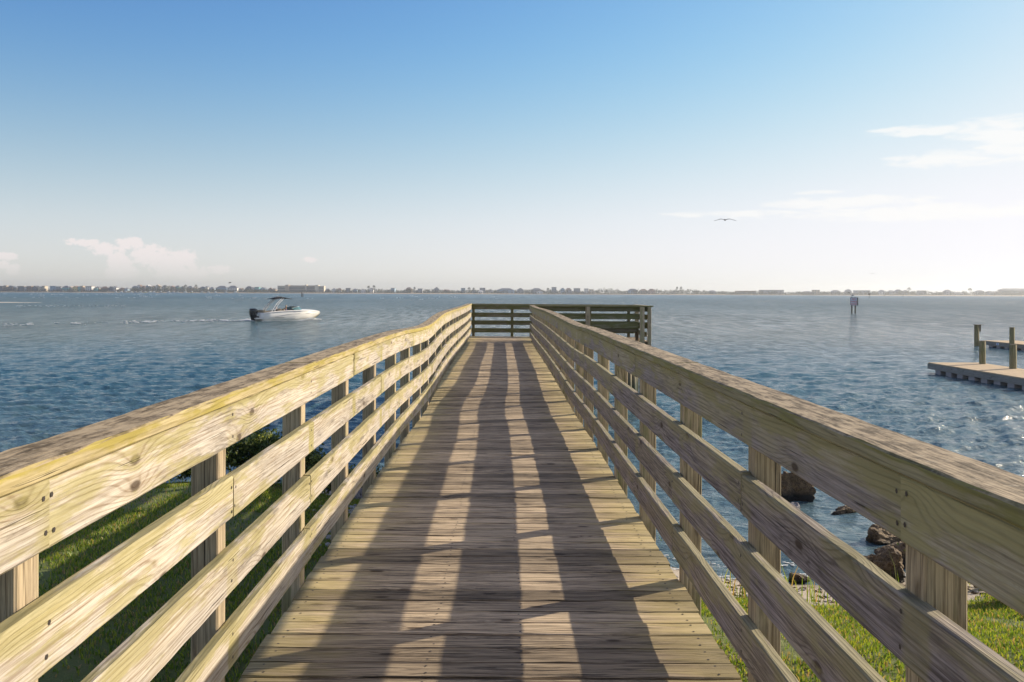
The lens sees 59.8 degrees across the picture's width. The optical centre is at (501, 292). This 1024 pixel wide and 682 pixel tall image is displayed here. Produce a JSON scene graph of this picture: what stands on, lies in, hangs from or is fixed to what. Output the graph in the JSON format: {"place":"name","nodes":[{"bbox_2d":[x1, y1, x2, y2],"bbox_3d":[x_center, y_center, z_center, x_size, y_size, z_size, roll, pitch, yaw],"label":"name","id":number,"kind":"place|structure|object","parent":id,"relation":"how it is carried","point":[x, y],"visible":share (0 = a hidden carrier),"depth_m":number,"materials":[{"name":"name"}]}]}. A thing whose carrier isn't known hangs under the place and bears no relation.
{"place":"outdoors","nodes":[
{"label":"outdoors","id":0,"kind":"place"},
{"bbox_2d":[0,302,36,302],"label":"sand spit land","id":1,"kind":"structure","parent":0,"point":[18,302],"depth_m":236.71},
{"bbox_2d":[0,292,1023,584],"bbox_3d":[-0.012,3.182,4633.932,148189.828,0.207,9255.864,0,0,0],"label":"water","id":2,"kind":"structure","parent":0,"point":[866,360],"depth_m":47.98,"materials":[{"name":"blue liquid"}]},
{"bbox_2d":[193,292,246,292],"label":"marina dock","id":3,"kind":"object","parent":2,"relation":"in","point":[221,292],"visible":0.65,"depth_m":1703.50,"materials":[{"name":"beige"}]},
{"bbox_2d":[5,294,497,325],"bbox_3d":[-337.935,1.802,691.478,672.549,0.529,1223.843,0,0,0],"label":"sea foam","id":4,"kind":"object","parent":2,"relation":"on","point":[210,320],"visible":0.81,"depth_m":96.33,"materials":[{"name":"white"}]},
{"bbox_2d":[227,317,321,320],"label":"bow wave foam","id":5,"kind":"object","parent":2,"relation":"on","point":[312,318],"visible":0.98,"depth_m":98.42,"materials":[{"name":"white"}]},
{"bbox_2d":[249,296,319,320],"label":"motor boat","id":6,"kind":"object","parent":2,"relation":"on","point":[294,313],"visible":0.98,"depth_m":98.13,"materials":[{"name":"white plastic"}]},
{"bbox_2d":[664,555,905,579],"bbox_3d":[3.255,3.193,10.412,4.691,0.015,1.324,0,0,6],"label":"shore foam","id":7,"kind":"object","parent":2,"relation":"on","point":[727,576],"visible":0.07,"depth_m":10.28,"materials":[{"name":"white"}]},
{"bbox_2d":[791,502,799,509],"bbox_3d":[4.297,3.201,13.095,0.180,0.238,0.240,0,0,25],"label":"rock","id":8,"kind":"object","parent":2,"relation":"in","point":[796,504],"visible":0.3,"depth_m":13.06,"materials":[{"name":"grey stone"}]},
{"bbox_2d":[781,471,815,501],"bbox_3d":[4.464,3.123,13.845,0.803,0.720,0.552,0,0,0],"label":"rock","id":9,"kind":"object","parent":2,"relation":"in","point":[794,487],"visible":0.43,"depth_m":13.66,"materials":[{"name":"brown stone"}]},
{"bbox_2d":[788,573,809,583],"bbox_3d":[3.285,3.167,9.844,0.230,0.136,0.160,0,0,11],"label":"rock","id":10,"kind":"object","parent":2,"relation":"in","point":[798,578],"visible":0.82,"depth_m":9.78,"materials":[{"name":"stone"}]},
{"bbox_2d":[831,505,855,514],"bbox_3d":[4.992,3.224,13.043,0.426,0.212,0.368,0,0,-28],"label":"rock","id":11,"kind":"object","parent":2,"relation":"in","point":[844,509],"visible":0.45,"depth_m":12.94,"materials":[{"name":"stone"}]},
{"bbox_2d":[850,297,857,312],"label":"marker sign","id":12,"kind":"object","parent":2,"relation":"in","point":[853,301],"visible":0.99,"depth_m":146.84,"materials":[{"name":"white"}]},
{"bbox_2d":[866,524,901,544],"bbox_3d":[5.069,3.216,11.548,0.697,0.412,0.442,0,0,0],"label":"rock","id":13,"kind":"object","parent":2,"relation":"in","point":[877,534],"visible":0.41,"depth_m":11.44,"materials":[{"name":"stone"}]},
{"bbox_2d":[927,362,1023,389],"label":"floating dock","id":14,"kind":"object","parent":2,"relation":"on","point":[996,374],"visible":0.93,"depth_m":32.96,"materials":[{"name":"brown wood"}]},
{"bbox_2d":[973,324,981,345],"bbox_3d":[29.627,3.404,55.300,0.540,2.826,0.299,0,0,0],"label":"dock piling","id":15,"kind":"object","parent":2,"relation":"in","point":[977,328],"visible":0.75,"depth_m":55.22,"materials":[{"name":"brown wood"}]},
{"bbox_2d":[979,341,985,363],"bbox_3d":[19.237,3.354,35.600,0.249,2.842,0.249,0,0,0],"label":"dock piling","id":16,"kind":"object","parent":2,"relation":"in","point":[982,352],"visible":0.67,"depth_m":35.51,"materials":[{"name":"brown wood"}]},
{"bbox_2d":[983,340,1023,350],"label":"floating dock","id":17,"kind":"object","parent":2,"relation":"on","point":[1001,344],"visible":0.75,"depth_m":53.18,"materials":[{"name":"grey wood"}]},
{"bbox_2d":[1009,327,1014,343],"bbox_3d":[29.367,3.409,51.200,0.289,2.812,0.289,0,0,0],"label":"dock piling","id":18,"kind":"object","parent":2,"relation":"in","point":[1011,335],"visible":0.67,"depth_m":51.09,"materials":[{"name":"brown wood"}]},
{"bbox_2d":[1009,344,1016,368],"bbox_3d":[19.187,3.359,33.400,0.259,2.832,0.259,0,0,0],"label":"dock piling","id":19,"kind":"object","parent":2,"relation":"in","point":[1012,356],"visible":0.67,"depth_m":33.30,"materials":[{"name":"brown wood"}]},
{"bbox_2d":[0,0,1023,293],"label":"sky","id":20,"kind":"structure","parent":0,"point":[452,145],"materials":[{"name":"blue"}]},
{"bbox_2d":[3,291,1023,295],"bbox_3d":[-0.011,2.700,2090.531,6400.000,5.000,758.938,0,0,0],"label":"shore land","id":21,"kind":"structure","parent":0,"point":[595,294],"depth_m":1737.71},
{"bbox_2d":[17,286,25,290],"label":"house","id":22,"kind":"structure","parent":21,"relation":"on","point":[21,288],"depth_m":1759.45,"materials":[{"name":"grey"}]},
{"bbox_2d":[56,286,63,291],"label":"house","id":23,"kind":"structure","parent":21,"relation":"on","point":[59,288],"depth_m":1761.86,"materials":[{"name":"grey"}]},
{"bbox_2d":[85,286,94,291],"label":"house","id":24,"kind":"structure","parent":21,"relation":"on","point":[88,288],"depth_m":1764.59,"materials":[{"name":"white"}]},
{"bbox_2d":[101,286,108,291],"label":"house","id":25,"kind":"structure","parent":21,"relation":"on","point":[104,288],"depth_m":1764.30,"materials":[{"name":"grey"}]},
{"bbox_2d":[217,286,227,290],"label":"house","id":26,"kind":"structure","parent":21,"relation":"on","point":[225,288],"depth_m":1796.36,"materials":[{"name":"grey"}]},
{"bbox_2d":[228,286,237,290],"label":"house","id":27,"kind":"structure","parent":21,"relation":"on","point":[232,288],"depth_m":1801.30,"materials":[{"name":"white"}]},
{"bbox_2d":[278,285,324,292],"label":"hotel","id":28,"kind":"structure","parent":21,"relation":"on","point":[317,288],"depth_m":1772.85,"materials":[{"name":"beige"}]},
{"bbox_2d":[497,288,514,292],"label":"house","id":29,"kind":"structure","parent":21,"relation":"on","point":[508,290],"depth_m":1760.76,"materials":[{"name":"grey"}]},
{"bbox_2d":[0,290,1020,295],"bbox_3d":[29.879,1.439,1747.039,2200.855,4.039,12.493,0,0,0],"label":"distant shoreline","id":30,"kind":"structure","parent":21,"relation":"on","point":[480,293],"depth_m":1746.77,"materials":[{"name":"green"}]},
{"bbox_2d":[2,285,1023,294],"bbox_3d":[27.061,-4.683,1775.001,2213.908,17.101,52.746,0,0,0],"label":"treeline woods","id":31,"kind":"object","parent":21,"relation":"on","point":[597,291],"visible":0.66,"depth_m":1762.61,"materials":[{"name":"green plant"}]},
{"bbox_2d":[531,288,540,292],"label":"house","id":32,"kind":"structure","parent":21,"relation":"on","point":[536,289],"depth_m":1763.65,"materials":[{"name":"grey"}]},
{"bbox_2d":[628,289,637,293],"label":"house","id":33,"kind":"structure","parent":21,"relation":"on","point":[630,291],"depth_m":1761.48,"materials":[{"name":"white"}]},
{"bbox_2d":[735,291,755,293],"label":"house","id":34,"kind":"structure","parent":21,"relation":"on","point":[745,292],"depth_m":1764.19,"materials":[{"name":"grey"}]},
{"bbox_2d":[759,290,783,293],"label":"house","id":35,"kind":"structure","parent":21,"relation":"on","point":[777,291],"depth_m":1765.82,"materials":[{"name":"grey"}]},
{"bbox_2d":[830,290,840,294],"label":"house","id":36,"kind":"structure","parent":21,"relation":"on","point":[835,291],"depth_m":1761.79,"materials":[{"name":"grey"}]},
{"bbox_2d":[853,290,870,294],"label":"house","id":37,"kind":"structure","parent":21,"relation":"on","point":[857,291],"depth_m":1766.71,"materials":[{"name":"grey"}]},
{"bbox_2d":[942,290,951,294],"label":"house","id":38,"kind":"structure","parent":21,"relation":"on","point":[946,292],"depth_m":1759.86,"materials":[{"name":"grey"}]},
{"bbox_2d":[998,288,1023,294],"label":"apartment block","id":39,"kind":"structure","parent":21,"relation":"on","point":[1012,290],"depth_m":1792.18,"materials":[{"name":"grey"}]},
{"bbox_2d":[38,481,1023,681],"bbox_3d":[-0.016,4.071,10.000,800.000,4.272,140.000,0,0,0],"label":"ground","id":40,"kind":"structure","parent":0,"point":[64,674],"depth_m":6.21,"materials":[{"name":"green plant"}]},
{"bbox_2d":[170,447,237,480],"bbox_3d":[-4.021,2.191,11.685,1.117,0.737,1.029,0,0,0],"label":"shrub","id":41,"kind":"object","parent":40,"relation":"on","point":[187,473],"visible":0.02,"depth_m":11.61,"materials":[{"name":"green plant"}]},
{"bbox_2d":[226,424,281,470],"bbox_3d":[-3.371,2.238,12.285,1.322,0.920,1.418,0,0,0],"label":"shrub","id":42,"kind":"object","parent":40,"relation":"on","point":[250,445],"visible":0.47,"depth_m":12.09,"materials":[{"name":"green plant"}]},
{"bbox_2d":[255,435,327,485],"bbox_3d":[-2.799,2.265,12.048,1.138,0.829,1.168,0,0,0],"label":"shrub","id":43,"kind":"object","parent":40,"relation":"on","point":[312,458],"visible":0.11,"depth_m":11.77,"materials":[{"name":"green plant"}]},
{"bbox_2d":[321,464,377,495],"bbox_3d":[-2.357,2.713,12.992,1.005,0.674,1.099,0,0,33],"label":"shrub","id":44,"kind":"object","parent":40,"relation":"on","point":[329,486],"visible":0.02,"depth_m":12.77,"materials":[{"name":"green plant"}]},
{"bbox_2d":[353,488,361,499],"bbox_3d":[-1.792,2.628,11.411,0.382,0.215,0.350,0,0,13],"label":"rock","id":45,"kind":"object","parent":40,"relation":"on","point":[358,495],"visible":0.12,"depth_m":11.32,"materials":[{"name":"grey stone"}]},
{"bbox_2d":[0,304,1023,681],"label":"wooden pier","id":46,"kind":"structure","parent":40,"relation":"on","point":[494,526],"depth_m":3.44,"materials":[{"name":"brown wood"}]},
{"bbox_2d":[308,503,978,603],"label":"gravel","id":47,"kind":"structure","parent":40,"relation":"on","point":[329,536],"depth_m":9.10,"materials":[{"name":"grey gravel"}]},
{"bbox_2d":[722,581,985,602],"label":"seaweed litter","id":48,"kind":"object","parent":40,"relation":"on","point":[972,592],"visible":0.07,"depth_m":9.07,"materials":[{"name":"brown plant"}]},
{"bbox_2d":[864,546,904,582],"bbox_3d":[4.166,3.081,9.781,0.492,0.553,0.416,0,0,24],"label":"rock","id":49,"kind":"object","parent":40,"relation":"on","point":[882,559],"visible":0.41,"depth_m":9.68,"materials":[{"name":"brown stone"}]},
{"bbox_2d":[873,541,905,566],"bbox_3d":[4.718,3.127,10.584,0.561,0.389,0.490,0,0,15],"label":"rock","id":50,"kind":"object","parent":40,"relation":"on","point":[900,546],"visible":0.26,"depth_m":10.47,"materials":[{"name":"stone"}]},
{"bbox_2d":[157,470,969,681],"bbox_3d":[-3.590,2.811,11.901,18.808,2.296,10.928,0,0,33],"label":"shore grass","id":51,"kind":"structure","parent":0,"point":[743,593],"depth_m":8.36,"materials":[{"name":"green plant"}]}
]}

